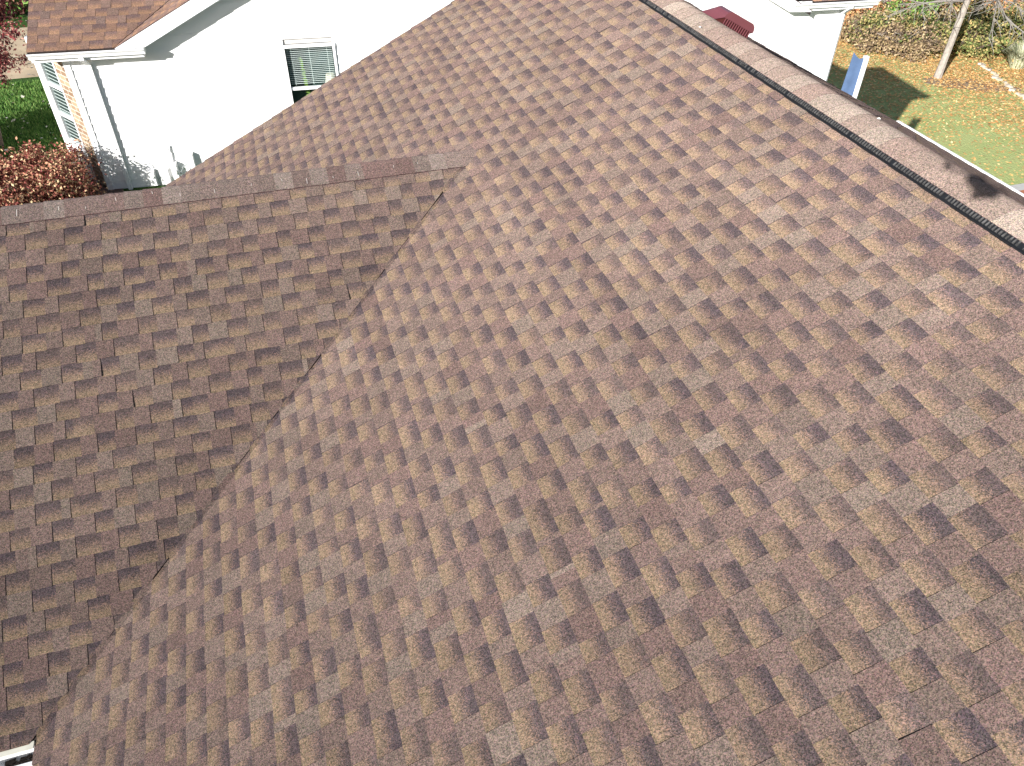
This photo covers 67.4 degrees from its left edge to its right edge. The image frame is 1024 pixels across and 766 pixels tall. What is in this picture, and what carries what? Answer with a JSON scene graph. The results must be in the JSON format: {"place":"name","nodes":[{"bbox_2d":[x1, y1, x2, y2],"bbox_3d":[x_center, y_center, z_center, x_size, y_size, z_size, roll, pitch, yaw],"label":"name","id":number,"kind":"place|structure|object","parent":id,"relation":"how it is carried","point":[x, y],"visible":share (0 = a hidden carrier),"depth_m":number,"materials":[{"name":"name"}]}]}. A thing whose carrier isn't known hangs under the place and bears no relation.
{"place":"outdoors","nodes":[
{"label":"outdoors","id":0,"kind":"place"},
{"bbox_2d":[0,27,38,79],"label":"driveway","id":1,"kind":"structure","parent":0,"point":[30,69],"depth_m":21.24,"materials":[{"name":"concrete"}]},
{"bbox_2d":[4,13,54,150],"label":"fallen leaves","id":2,"kind":"object","parent":1,"relation":"on","point":[22,97],"visible":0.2,"depth_m":18.82,"materials":[{"name":"red plant"}]},
{"bbox_2d":[0,79,66,180],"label":"grass","id":3,"kind":"structure","parent":0,"point":[34,132],"depth_m":18.36,"materials":[{"name":"green plant"}]},
{"bbox_2d":[0,0,1023,765],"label":"house","id":4,"kind":"structure","parent":0,"point":[546,382],"depth_m":4.74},
{"bbox_2d":[0,1,1023,190],"bbox_3d":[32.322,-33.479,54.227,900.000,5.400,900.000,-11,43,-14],"label":"ground","id":5,"kind":"structure","parent":0,"point":[970,148],"depth_m":33.01,"materials":[{"name":"green plant"}]},
{"bbox_2d":[0,0,28,18],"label":"shrub","id":6,"kind":"object","parent":5,"relation":"on","point":[25,3],"visible":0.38,"depth_m":24.07,"materials":[{"name":"green plant"}]},
{"bbox_2d":[0,0,29,146],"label":"tree","id":7,"kind":"object","parent":5,"relation":"on","point":[5,59],"visible":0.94,"depth_m":16.22,"materials":[{"name":"red plant"}]},
{"bbox_2d":[17,160,123,195],"bbox_3d":[-10.151,-3.724,15.475,4.600,0.001,3.700,-11,43,-14],"label":"mulch bed","id":8,"kind":"object","parent":5,"relation":"on","point":[102,189],"depth_m":15.78,"materials":[{"name":"brown wood"}]},
{"bbox_2d":[0,148,66,206],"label":"shrub","id":9,"kind":"object","parent":8,"relation":"on","point":[8,196],"visible":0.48,"depth_m":14.18,"materials":[{"name":"red plant"}]},
{"bbox_2d":[1,134,106,203],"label":"shrub","id":10,"kind":"object","parent":8,"relation":"on","point":[64,173],"visible":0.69,"depth_m":14.54,"materials":[{"name":"red plant"}]},
{"bbox_2d":[24,0,880,189],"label":"neighbor house","id":11,"kind":"structure","parent":5,"relation":"on","point":[143,93],"depth_m":14.88,"materials":[{"name":"white paint"}]},
{"bbox_2d":[280,42,338,104],"bbox_3d":[-3.996,-6.031,15.497,1.030,1.680,0.385,-8,42,-10],"label":"window","id":12,"kind":"structure","parent":11,"relation":"in","point":[308,66],"depth_m":15.32,"materials":[{"name":"white plastic"}]},
{"bbox_2d":[841,53,869,98],"bbox_3d":[7.557,-6.183,17.563,0.432,2.654,0.112,0,41,-1],"label":"privacy screen","id":13,"kind":"object","parent":5,"relation":"on","point":[854,76],"visible":0.39,"depth_m":17.01,"materials":[{"name":"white plastic"}]},
{"bbox_2d":[839,5,913,57],"bbox_3d":[19.014,-18.241,39.417,4.500,1.839,4.340,-32,51,-32],"label":"shrub","id":14,"kind":"object","parent":5,"relation":"on","point":[863,40],"visible":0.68,"depth_m":39.02,"materials":[{"name":"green plant"}]},
{"bbox_2d":[843,0,938,24],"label":"shrub","id":15,"kind":"object","parent":5,"relation":"on","point":[856,10],"visible":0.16,"depth_m":41.24,"materials":[{"name":"green plant"}]},
{"bbox_2d":[845,8,941,53],"bbox_3d":[19.712,-18.104,39.208,4.995,1.948,4.280,-11,43,-14],"label":"shrub","id":16,"kind":"object","parent":5,"relation":"on","point":[915,23],"visible":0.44,"depth_m":38.80,"materials":[{"name":"green plant"}]},
{"bbox_2d":[864,21,955,65],"bbox_3d":[20.411,-17.651,38.963,5.282,1.649,4.337,-11,43,-14],"label":"shrub","id":17,"kind":"object","parent":5,"relation":"on","point":[927,43],"visible":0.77,"depth_m":38.24,"materials":[{"name":"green plant"}]},
{"bbox_2d":[847,0,977,18],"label":"shrub","id":18,"kind":"object","parent":5,"relation":"on","point":[886,1],"visible":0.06,"depth_m":40.74,"materials":[{"name":"green plant"}]},
{"bbox_2d":[882,0,954,24],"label":"juniper","id":19,"kind":"object","parent":5,"relation":"on","point":[900,8],"visible":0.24,"depth_m":39.41,"materials":[{"name":"green plant"}]},
{"bbox_2d":[827,13,1023,183],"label":"fallen leaves","id":20,"kind":"object","parent":5,"relation":"on","point":[965,73],"visible":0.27,"depth_m":35.98,"materials":[{"name":"orange plant"}]},
{"bbox_2d":[899,4,986,51],"bbox_3d":[21.989,-18.290,39.335,5.337,2.109,4.110,-33,51,-32],"label":"shrub","id":21,"kind":"object","parent":5,"relation":"on","point":[941,15],"visible":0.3,"depth_m":39.10,"materials":[{"name":"green plant"}]},
{"bbox_2d":[886,0,1023,78],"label":"tree","id":22,"kind":"object","parent":5,"relation":"on","point":[939,72],"visible":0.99,"depth_m":34.84,"materials":[{"name":"grey plant"}]},
{"bbox_2d":[917,12,1014,62],"bbox_3d":[22.812,-17.738,38.790,5.719,2.063,4.460,-11,43,-14],"label":"shrub","id":23,"kind":"object","parent":5,"relation":"on","point":[967,44],"visible":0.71,"depth_m":38.26,"materials":[{"name":"green plant"}]},
{"bbox_2d":[923,77,1020,91],"bbox_3d":[21.531,-13.974,35.956,4.316,0.001,1.634,13,43,13],"label":"mulch ring","id":24,"kind":"object","parent":5,"relation":"on","point":[953,83],"visible":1,"depth_m":35.98,"materials":[{"name":"brown wood"}]},
{"bbox_2d":[944,0,1023,39],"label":"shrub","id":25,"kind":"object","parent":5,"relation":"on","point":[977,16],"visible":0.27,"depth_m":39.52,"materials":[{"name":"green plant"}]},
{"bbox_2d":[966,0,1023,41],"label":"shrub","id":26,"kind":"object","parent":5,"relation":"on","point":[1006,3],"visible":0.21,"depth_m":39.47,"materials":[{"name":"green plant"}]},
{"bbox_2d":[982,2,1023,66],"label":"shrub","id":27,"kind":"object","parent":5,"relation":"on","point":[1017,21],"visible":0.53,"depth_m":37.98,"materials":[{"name":"green plant"}]},
{"bbox_2d":[1001,40,1023,69],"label":"grass clump","id":28,"kind":"object","parent":5,"relation":"on","point":[1016,53],"visible":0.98,"depth_m":37.27,"materials":[{"name":"plant"}]},
{"bbox_2d":[1010,183,1023,190],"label":"patio","id":29,"kind":"structure","parent":5,"relation":"on","point":[1018,187],"depth_m":28.14,"materials":[{"name":"concrete"}]}
]}

